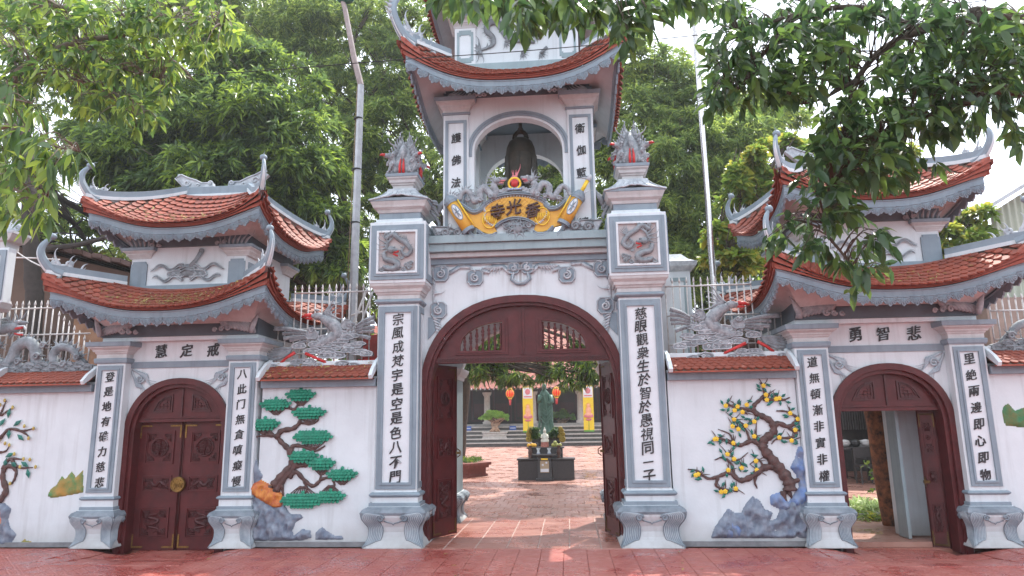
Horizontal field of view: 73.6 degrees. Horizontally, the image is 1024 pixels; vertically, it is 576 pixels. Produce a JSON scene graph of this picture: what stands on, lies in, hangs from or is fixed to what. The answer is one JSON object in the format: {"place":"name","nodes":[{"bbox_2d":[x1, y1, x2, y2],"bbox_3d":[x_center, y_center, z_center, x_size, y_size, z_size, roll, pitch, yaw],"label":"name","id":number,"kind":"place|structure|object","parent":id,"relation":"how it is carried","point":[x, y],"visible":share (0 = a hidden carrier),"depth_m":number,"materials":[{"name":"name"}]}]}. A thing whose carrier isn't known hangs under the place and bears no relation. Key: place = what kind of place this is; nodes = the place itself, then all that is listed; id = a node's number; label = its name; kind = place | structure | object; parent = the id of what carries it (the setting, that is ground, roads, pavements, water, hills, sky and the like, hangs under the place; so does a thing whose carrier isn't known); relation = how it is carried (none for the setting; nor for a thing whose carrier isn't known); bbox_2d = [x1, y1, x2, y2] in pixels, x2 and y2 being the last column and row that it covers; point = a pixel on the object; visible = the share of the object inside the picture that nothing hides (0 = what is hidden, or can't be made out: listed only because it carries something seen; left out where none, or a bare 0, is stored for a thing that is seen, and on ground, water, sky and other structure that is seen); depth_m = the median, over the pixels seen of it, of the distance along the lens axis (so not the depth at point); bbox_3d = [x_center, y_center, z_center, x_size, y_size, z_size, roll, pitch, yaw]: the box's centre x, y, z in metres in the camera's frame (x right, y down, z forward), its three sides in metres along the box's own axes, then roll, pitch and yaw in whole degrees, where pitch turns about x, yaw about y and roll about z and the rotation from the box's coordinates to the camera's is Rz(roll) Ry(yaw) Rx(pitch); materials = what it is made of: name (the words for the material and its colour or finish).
{"place":"outdoors","nodes":[
{"label":"outdoors","id":0,"kind":"place"},
{"bbox_2d":[0,445,998,553],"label":"courtyard","id":1,"kind":"structure","parent":0,"point":[500,490],"depth_m":14.93,"materials":[{"name":"red tile"}]},
{"bbox_2d":[0,117,131,362],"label":"shade tree","id":2,"kind":"object","parent":1,"relation":"on","point":[76,224],"visible":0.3,"depth_m":14.49,"materials":[{"name":"green plant"}]},
{"bbox_2d":[0,241,211,421],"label":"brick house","id":3,"kind":"structure","parent":1,"relation":"on","point":[103,263],"depth_m":14.66,"materials":[{"name":"white wood"}]},
{"bbox_2d":[0,0,343,210],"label":"mango tree","id":4,"kind":"object","parent":1,"relation":"on","point":[54,101],"visible":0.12,"depth_m":25.09,"materials":[{"name":"green plant"}]},
{"bbox_2d":[11,208,377,360],"bbox_3d":[-14.691,0.974,28.794,22.455,12.729,10.203,-4,-11,13],"label":"garden tree","id":5,"kind":"object","parent":1,"relation":"on","point":[374,310],"visible":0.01,"depth_m":25.77,"materials":[{"name":"green plant"}]},
{"bbox_2d":[49,25,368,359],"bbox_3d":[-8.629,-1.475,18.024,9.916,13.296,4.914,-2,-11,4],"label":"mango tree","id":6,"kind":"object","parent":1,"relation":"on","point":[224,129],"visible":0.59,"depth_m":17.32,"materials":[{"name":"green plant"}]},
{"bbox_2d":[337,0,363,360],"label":"lamp post","id":7,"kind":"object","parent":1,"relation":"on","point":[355,211],"visible":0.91,"depth_m":12.60,"materials":[{"name":"metal"}]},
{"bbox_2d":[199,0,563,457],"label":"mango tree","id":8,"kind":"object","parent":1,"relation":"on","point":[304,27],"visible":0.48,"depth_m":23.93,"materials":[{"name":"green plant"}]},
{"bbox_2d":[463,455,490,477],"bbox_3d":[-1.672,5.380,20.821,2.100,0.645,1.819,-2,-11,4],"label":"brick planter","id":9,"kind":"object","parent":1,"relation":"on","point":[473,466],"visible":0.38,"depth_m":20.33,"materials":[{"name":"red brick"}]},
{"bbox_2d":[372,326,601,446],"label":"temple hall","id":10,"kind":"structure","parent":1,"relation":"on","point":[483,401],"depth_m":47.28,"materials":[{"name":"stone"}]},
{"bbox_2d":[471,390,483,421],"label":"door panel","id":11,"kind":"structure","parent":10,"relation":"in","point":[478,408],"depth_m":50.68,"materials":[{"name":"brown wood"}]},
{"bbox_2d":[493,390,511,420],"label":"door panel","id":12,"kind":"structure","parent":10,"relation":"in","point":[504,407],"depth_m":50.57,"materials":[{"name":"brown wood"}]},
{"bbox_2d":[506,388,513,404],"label":"red lantern","id":13,"kind":"object","parent":10,"relation":"hanging from","point":[509,393],"visible":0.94,"depth_m":44.36,"materials":[{"name":"fabric"}]},
{"bbox_2d":[514,389,522,420],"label":"door panel","id":14,"kind":"structure","parent":10,"relation":"in","point":[519,405],"depth_m":50.44,"materials":[{"name":"brown wood"}]},
{"bbox_2d":[536,395,554,420],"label":"door panel","id":15,"kind":"structure","parent":10,"relation":"in","point":[536,395],"depth_m":50.28,"materials":[{"name":"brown wood"}]},
{"bbox_2d":[552,387,560,403],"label":"red lantern","id":16,"kind":"object","parent":10,"relation":"hanging from","point":[556,392],"visible":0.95,"depth_m":44.13,"materials":[{"name":"fabric"}]},
{"bbox_2d":[553,409,575,422],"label":"bonsai tree","id":17,"kind":"object","parent":10,"relation":"on","point":[565,415],"visible":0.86,"depth_m":49.24,"materials":[{"name":"green plant"}]},
{"bbox_2d":[557,393,576,419],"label":"door panel","id":18,"kind":"structure","parent":10,"relation":"in","point":[569,406],"depth_m":50.19,"materials":[{"name":"brown wood"}]},
{"bbox_2d":[593,388,598,419],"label":"door panel","id":19,"kind":"structure","parent":10,"relation":"in","point":[594,403],"depth_m":50.00,"materials":[{"name":"brown wood"}]},
{"bbox_2d":[482,432,507,438],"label":"bonsai planter","id":20,"kind":"object","parent":1,"relation":"on","point":[489,433],"visible":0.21,"depth_m":45.26,"materials":[{"name":"stone"}]},
{"bbox_2d":[478,410,508,431],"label":"bonsai tree","id":21,"kind":"object","parent":20,"relation":"in","point":[491,415],"visible":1,"depth_m":45.82,"materials":[{"name":"green plant"}]},
{"bbox_2d":[359,162,686,548],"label":"gate","id":22,"kind":"structure","parent":1,"relation":"on","point":[448,305],"depth_m":9.58,"materials":[{"name":"paint"}]},
{"bbox_2d":[351,288,373,338],"bbox_3d":[-2.296,0.391,10.346,0.401,0.788,0.032,-2,-11,4],"label":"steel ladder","id":23,"kind":"object","parent":22,"relation":"attached to","point":[360,305],"visible":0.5,"depth_m":10.35,"materials":[{"name":"silver metal"}]},
{"bbox_2d":[358,335,377,359],"bbox_3d":[-2.085,1.607,10.579,0.530,1.750,0.350,-2,-11,4],"label":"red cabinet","id":24,"kind":"object","parent":22,"relation":"attached to","point":[373,344],"visible":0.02,"depth_m":10.60,"materials":[{"name":"red wood"}]},
{"bbox_2d":[380,132,429,180],"bbox_3d":[-1.600,-1.985,10.307,0.632,0.722,0.632,-2,-11,4],"label":"phoenix finial","id":25,"kind":"object","parent":22,"relation":"on","point":[403,157],"visible":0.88,"depth_m":10.11,"materials":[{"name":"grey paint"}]},
{"bbox_2d":[432,365,460,538],"bbox_3d":[-0.944,2.318,9.874,0.136,2.390,0.577,-8,-13,32],"label":"door leaf","id":26,"kind":"structure","parent":22,"relation":"in","point":[444,411],"depth_m":9.86,"materials":[{"name":"red wood"}]},
{"bbox_2d":[384,0,635,233],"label":"bell tower","id":27,"kind":"structure","parent":22,"relation":"on","point":[562,105],"depth_m":10.21,"materials":[{"name":"white paint"}]},
{"bbox_2d":[502,123,537,197],"bbox_3d":[0.144,-1.907,10.892,0.620,1.740,0.620,-2,-11,4],"label":"bronze bell","id":28,"kind":"object","parent":27,"relation":"hanging from","point":[521,153],"visible":0.47,"depth_m":10.72,"materials":[{"name":"grey metal"}]},
{"bbox_2d":[430,167,608,238],"bbox_3d":[0.108,-1.234,9.854,2.852,1.153,0.267,-2,-11,4],"label":"name sign","id":29,"kind":"object","parent":22,"relation":"attached to","point":[506,210],"visible":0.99,"depth_m":9.82,"materials":[{"name":"yellow paint"}]},
{"bbox_2d":[598,362,620,536],"bbox_3d":[1.366,2.255,9.731,0.134,2.390,0.604,1,-11,-12],"label":"door leaf","id":30,"kind":"structure","parent":22,"relation":"in","point":[609,450],"depth_m":9.72,"materials":[{"name":"red wood"}]},
{"bbox_2d":[607,121,653,167],"bbox_3d":[1.728,-2.086,10.047,0.632,0.722,0.632,-2,-11,4],"label":"phoenix finial","id":31,"kind":"object","parent":22,"relation":"on","point":[631,146],"visible":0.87,"depth_m":9.84,"materials":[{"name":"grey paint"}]},
{"bbox_2d":[522,387,532,431],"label":"yellow banner","id":32,"kind":"object","parent":1,"relation":"on","point":[527,407],"visible":0.98,"depth_m":43.94,"materials":[{"name":"fabric"}]},
{"bbox_2d":[464,328,599,394],"bbox_3d":[-0.090,2.937,20.083,6.714,5.131,2.202,-5,-12,19],"label":"garden tree","id":33,"kind":"object","parent":1,"relation":"on","point":[585,373],"visible":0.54,"depth_m":19.47,"materials":[{"name":"green plant"}]},
{"bbox_2d":[532,453,556,480],"bbox_3d":[0.896,4.888,18.689,0.680,0.718,0.368,-2,-11,4],"label":"stone lectern","id":34,"kind":"object","parent":1,"relation":"on","point":[544,468],"visible":1,"depth_m":18.55,"materials":[{"name":"stone"}]},
{"bbox_2d":[517,446,574,479],"bbox_3d":[0.971,4.921,19.254,1.611,0.867,0.980,-2,-11,4],"label":"stone altar","id":35,"kind":"object","parent":1,"relation":"on","point":[562,468],"visible":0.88,"depth_m":18.80,"materials":[{"name":"stone"}]},
{"bbox_2d":[528,446,532,457],"bbox_3d":[0.513,4.578,19.104,0.140,0.340,0.140,-2,-11,4],"label":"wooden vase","id":36,"kind":"object","parent":35,"relation":"on","point":[530,451],"visible":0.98,"depth_m":19.06,"materials":[{"name":"brown wood"}]},
{"bbox_2d":[528,426,540,446],"bbox_3d":[0.653,4.289,19.785,0.380,0.586,0.408,-2,-11,4],"label":"flower bush","id":37,"kind":"object","parent":35,"relation":"on","point":[535,432],"visible":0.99,"depth_m":19.73,"materials":[{"name":"green plant"}]},
{"bbox_2d":[541,427,548,446],"bbox_3d":[0.930,4.237,19.441,0.243,0.550,0.240,-2,-11,4],"label":"white figurine","id":38,"kind":"object","parent":35,"relation":"on","point":[544,439],"visible":1,"depth_m":19.35,"materials":[{"name":"ceramic"}]},
{"bbox_2d":[532,384,559,446],"bbox_3d":[1.062,4.340,21.250,1.100,2.769,1.100,-2,-11,4],"label":"goddess statue","id":39,"kind":"object","parent":35,"relation":"on","point":[545,400],"visible":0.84,"depth_m":21.18,"materials":[{"name":"stone"}]},
{"bbox_2d":[547,427,559,437],"bbox_3d":[1.192,4.270,19.710,0.401,0.580,0.356,-2,-11,4],"label":"flower bush","id":40,"kind":"object","parent":35,"relation":"on","point":[553,432],"visible":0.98,"depth_m":19.67,"materials":[{"name":"green plant"}]},
{"bbox_2d":[556,445,560,457],"bbox_3d":[1.301,4.553,19.042,0.140,0.340,0.140,-2,-11,4],"label":"wooden vase","id":41,"kind":"object","parent":35,"relation":"on","point":[558,451],"visible":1,"depth_m":19.00,"materials":[{"name":"brown wood"}]},
{"bbox_2d":[583,386,593,431],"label":"yellow banner","id":42,"kind":"object","parent":1,"relation":"on","point":[588,411],"visible":0.98,"depth_m":43.61,"materials":[{"name":"fabric"}]},
{"bbox_2d":[594,32,817,308],"bbox_3d":[5.768,-1.422,20.908,6.607,13.878,6.217,-10,-14,38],"label":"mango tree","id":43,"kind":"object","parent":1,"relation":"on","point":[672,132],"visible":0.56,"depth_m":20.07,"materials":[{"name":"green plant"}]},
{"bbox_2d":[692,6,721,351],"bbox_3d":[3.140,-1.552,11.031,0.110,10.366,0.110,-2,-11,4],"label":"flagpole","id":44,"kind":"object","parent":1,"relation":"on","point":[711,255],"visible":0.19,"depth_m":11.03,"materials":[{"name":"silver metal"}]},
{"bbox_2d":[692,246,766,352],"bbox_3d":[8.083,1.431,24.965,9.170,9.688,7.130,1,-11,-11],"label":"garden tree","id":45,"kind":"object","parent":1,"relation":"on","point":[758,277],"visible":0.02,"depth_m":23.75,"materials":[{"name":"green plant"}]},
{"bbox_2d":[710,338,872,470],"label":"side pavilion","id":46,"kind":"structure","parent":1,"relation":"on","point":[853,425],"depth_m":20.31,"materials":[{"name":"grey wood"}]},
{"bbox_2d":[695,127,923,351],"bbox_3d":[6.698,0.285,15.080,5.503,8.207,2.110,2,-11,-12],"label":"almond tree","id":47,"kind":"object","parent":1,"relation":"on","point":[749,181],"visible":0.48,"depth_m":14.76,"materials":[{"name":"green plant"}]},
{"bbox_2d":[844,449,855,479],"bbox_3d":[9.282,4.536,17.768,1.100,0.808,0.700,-2,-11,4],"label":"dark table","id":48,"kind":"object","parent":1,"relation":"on","point":[846,464],"visible":0.13,"depth_m":17.80,"materials":[{"name":"wood"}]},
{"bbox_2d":[843,446,870,480],"bbox_3d":[8.462,4.388,17.048,1.100,0.846,0.700,-2,-11,4],"label":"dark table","id":49,"kind":"object","parent":1,"relation":"on","point":[868,469],"visible":0.13,"depth_m":17.22,"materials":[{"name":"wood"}]},
{"bbox_2d":[843,440,849,446],"bbox_3d":[8.310,3.879,17.108,0.280,0.180,0.280,-2,-11,4],"label":"bowl","id":50,"kind":"object","parent":49,"relation":"on","point":[846,443],"visible":0.59,"depth_m":17.01,"materials":[{"name":"white ceramic"}]},
{"bbox_2d":[850,439,860,446],"bbox_3d":[8.569,3.872,17.088,0.280,0.180,0.280,-2,-11,4],"label":"bowl","id":51,"kind":"object","parent":49,"relation":"on","point":[855,443],"visible":1,"depth_m":17.01,"materials":[{"name":"ceramic"}]},
{"bbox_2d":[860,439,868,446],"bbox_3d":[8.829,3.864,17.068,0.280,0.180,0.280,-2,-11,4],"label":"bowl","id":52,"kind":"object","parent":49,"relation":"on","point":[864,442],"visible":0.81,"depth_m":16.99,"materials":[{"name":"white ceramic"}]},
{"bbox_2d":[852,447,872,484],"bbox_3d":[8.514,4.276,16.483,0.400,0.850,0.360,-2,-11,4],"label":"dark chair","id":53,"kind":"object","parent":1,"relation":"on","point":[861,452],"visible":0.82,"depth_m":16.66,"materials":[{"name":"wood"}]},
{"bbox_2d":[849,495,880,521],"bbox_3d":[5.761,3.664,11.313,2.229,0.465,1.701,-2,-11,4],"label":"flower bed","id":54,"kind":"object","parent":1,"relation":"on","point":[866,509],"visible":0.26,"depth_m":11.28,"materials":[{"name":"green plant"}]},
{"bbox_2d":[861,460,875,492],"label":"sapling","id":55,"kind":"object","parent":54,"relation":"on","point":[872,478],"visible":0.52,"depth_m":11.23,"materials":[{"name":"green plant"}]},
{"bbox_2d":[715,126,1023,553],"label":"side gate","id":56,"kind":"structure","parent":1,"relation":"on","point":[915,342],"depth_m":8.88,"materials":[{"name":"white paint"}]},
{"bbox_2d":[815,257,995,281],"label":"fallen leaves","id":57,"kind":"object","parent":56,"relation":"on","point":[918,274],"visible":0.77,"depth_m":8.59,"materials":[{"name":"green plant"}]},
{"bbox_2d":[915,410,951,548],"bbox_3d":[5.480,2.479,8.928,0.240,1.740,0.136,-9,-14,38],"label":"door leaf","id":58,"kind":"structure","parent":56,"relation":"in","point":[933,482],"depth_m":8.93,"materials":[{"name":"red wood"}]},
{"bbox_2d":[864,411,894,525],"bbox_3d":[5.417,0.751,10.931,2.353,5.767,1.921,-10,-15,41],"label":"street tree","id":59,"kind":"object","parent":1,"relation":"on","point":[875,428],"depth_m":10.32,"materials":[{"name":"brown plant"}]},
{"bbox_2d":[882,410,930,538],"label":"wall","id":60,"kind":"structure","parent":1,"relation":"on","point":[908,492],"depth_m":9.38,"materials":[{"name":"white paint"}]},
{"bbox_2d":[938,201,1003,258],"bbox_3d":[10.031,1.204,15.078,2.493,6.308,1.586,-4,-12,18],"label":"almond tree","id":61,"kind":"object","parent":1,"relation":"on","point":[956,231],"visible":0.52,"depth_m":15.11,"materials":[{"name":"green plant"}]},
{"bbox_2d":[948,174,1023,297],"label":"corrugated shed","id":62,"kind":"structure","parent":1,"relation":"on","point":[1010,211],"depth_m":15.38,"materials":[{"name":"metal"}]},
{"bbox_2d":[0,548,1023,575],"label":"pavement","id":63,"kind":"structure","parent":0,"point":[474,562],"depth_m":7.94,"materials":[{"name":"red tile"}]},
{"bbox_2d":[0,219,30,325],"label":"pillar","id":64,"kind":"structure","parent":63,"relation":"on","point":[9,251],"depth_m":10.17,"materials":[{"name":"white paint"}]},
{"bbox_2d":[16,252,59,266],"bbox_3d":[-7.779,-0.437,10.970,0.693,0.414,1.163,4,-12,-23],"label":"stay cable","id":65,"kind":"object","parent":64,"relation":"attached to","point":[23,257],"visible":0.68,"depth_m":11.34,"materials":[{"name":"white metal"}]},
{"bbox_2d":[0,82,95,246],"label":"street tree","id":66,"kind":"object","parent":63,"relation":"on","point":[17,172],"visible":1,"depth_m":5.09,"materials":[{"name":"pale bark"},{"name":"green leaf"}]},
{"bbox_2d":[0,366,96,546],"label":"boundary wall","id":67,"kind":"structure","parent":63,"relation":"on","point":[45,422],"depth_m":9.64,"materials":[{"name":"white paint"}]},
{"bbox_2d":[0,301,90,362],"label":"picket fence","id":68,"kind":"object","parent":67,"relation":"on","point":[44,334],"visible":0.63,"depth_m":10.46,"materials":[{"name":"white metal"}]},
{"bbox_2d":[0,308,96,372],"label":"dragon sculpture","id":69,"kind":"object","parent":67,"relation":"on","point":[12,361],"visible":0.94,"depth_m":10.07,"materials":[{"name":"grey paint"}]},
{"bbox_2d":[251,357,377,546],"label":"boundary wall","id":70,"kind":"structure","parent":63,"relation":"on","point":[313,485],"depth_m":9.31,"materials":[{"name":"white paint"}]},
{"bbox_2d":[265,361,372,376],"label":"fallen leaves","id":71,"kind":"object","parent":70,"relation":"on","point":[325,366],"visible":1,"depth_m":9.50,"materials":[{"name":"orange plant"}]},
{"bbox_2d":[264,296,374,366],"bbox_3d":[-2.776,0.638,9.804,1.657,1.058,0.156,-1,-11,2],"label":"phoenix sculpture","id":72,"kind":"object","parent":70,"relation":"on","point":[333,341],"visible":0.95,"depth_m":9.74,"materials":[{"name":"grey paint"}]},
{"bbox_2d":[273,283,370,361],"bbox_3d":[-2.837,0.535,10.124,1.518,1.203,0.043,-2,-11,4],"label":"picket fence","id":73,"kind":"object","parent":70,"relation":"on","point":[322,292],"visible":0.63,"depth_m":10.15,"materials":[{"name":"white metal"}]},
{"bbox_2d":[425,0,1023,310],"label":"shade tree","id":74,"kind":"object","parent":63,"relation":"on","point":[834,164],"visible":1,"depth_m":4.64,"materials":[{"name":"green plant"}]},
{"bbox_2d":[664,348,806,546],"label":"boundary wall","id":75,"kind":"structure","parent":63,"relation":"on","point":[737,463],"depth_m":8.88,"materials":[{"name":"white paint"}]},
{"bbox_2d":[664,276,782,352],"bbox_3d":[2.991,0.388,9.662,1.610,1.141,0.043,-2,-11,4],"label":"picket fence","id":76,"kind":"object","parent":75,"relation":"on","point":[715,285],"visible":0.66,"depth_m":9.71,"materials":[{"name":"white metal"}]},
{"bbox_2d":[669,285,786,357],"bbox_3d":[3.002,0.462,9.352,1.663,1.058,0.156,-2,-11,7],"label":"phoenix sculpture","id":77,"kind":"object","parent":75,"relation":"on","point":[708,326],"visible":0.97,"depth_m":9.31,"materials":[{"name":"grey stone"}]},
{"bbox_2d":[984,346,1023,543],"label":"boundary wall","id":78,"kind":"structure","parent":63,"relation":"on","point":[1006,372],"depth_m":8.68,"materials":[{"name":"white paint"}]},
{"bbox_2d":[988,319,1023,350],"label":"dragon sculpture","id":79,"kind":"object","parent":78,"relation":"on","point":[1005,342],"visible":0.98,"depth_m":8.96,"materials":[{"name":"grey stone"}]},
{"bbox_2d":[989,293,1023,342],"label":"picket fence","id":80,"kind":"object","parent":78,"relation":"on","point":[1009,310],"visible":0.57,"depth_m":9.35,"materials":[{"name":"white metal"}]},
{"bbox_2d":[0,0,1023,360],"label":"sky","id":81,"kind":"structure","parent":0,"point":[1004,170],"materials":[{"name":"white"}]},
{"bbox_2d":[423,518,632,550],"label":"passage floor","id":82,"kind":"structure","parent":0,"point":[533,533],"depth_m":9.72,"materials":[{"name":"tile"}]},
{"bbox_2d":[526,426,532,442],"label":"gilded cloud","id":83,"kind":"structure","parent":0,"point":[528,438],"depth_m":19.76,"materials":[{"name":"yellow plant"}]},
{"bbox_2d":[83,0,987,76],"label":"overhead cable","id":84,"kind":"object","parent":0,"point":[463,55],"visible":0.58,"depth_m":9.00,"materials":[{"name":"black rubber"}]},
{"bbox_2d":[557,426,565,442],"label":"potted plant","id":85,"kind":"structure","parent":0,"point":[561,437],"depth_m":19.69,"materials":[{"name":"yellow plant"}]},
{"bbox_2d":[669,254,696,352],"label":"pillar","id":86,"kind":"structure","parent":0,"point":[681,267],"depth_m":12.10,"materials":[{"name":"white paint"}]},
{"bbox_2d":[976,297,1023,345],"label":"neighbour wall","id":87,"kind":"structure","parent":0,"point":[984,314],"depth_m":13.55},
{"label":"ground","id":88,"kind":"structure","parent":0,"visible":0},
{"bbox_2d":[0,0,245,145],"bbox_3d":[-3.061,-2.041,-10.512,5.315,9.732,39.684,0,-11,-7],"label":"street tree","id":89,"kind":"object","parent":88,"relation":"on","point":[117,68],"visible":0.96,"depth_m":6.64,"materials":[{"name":"pale bark"},{"name":"green leaf"}]},
{"bbox_2d":[36,151,348,553],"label":"side gate","id":90,"kind":"structure","parent":88,"relation":"on","point":[170,465],"depth_m":9.68,"materials":[{"name":"white paint"}]},
{"bbox_2d":[131,422,184,549],"bbox_3d":[-5.013,2.784,9.672,0.657,1.740,0.070,-2,-11,4],"label":"door leaf","id":91,"kind":"structure","parent":90,"relation":"in","point":[155,519],"depth_m":9.65,"materials":[{"name":"red wood"}]},
{"bbox_2d":[86,280,242,304],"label":"fallen leaves","id":92,"kind":"object","parent":90,"relation":"on","point":[167,300],"visible":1,"depth_m":9.37,"materials":[{"name":"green plant"}]},
{"bbox_2d":[115,205,234,220],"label":"fallen leaves","id":93,"kind":"object","parent":90,"relation":"on","point":[172,217],"visible":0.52,"depth_m":10.16,"materials":[{"name":"orange plant"}]},
{"bbox_2d":[175,421,220,549],"bbox_3d":[-4.342,2.764,9.620,0.657,1.740,0.070,-2,-11,4],"label":"door leaf","id":94,"kind":"structure","parent":90,"relation":"in","point":[202,440],"depth_m":9.60,"materials":[{"name":"red wood"}]}
]}

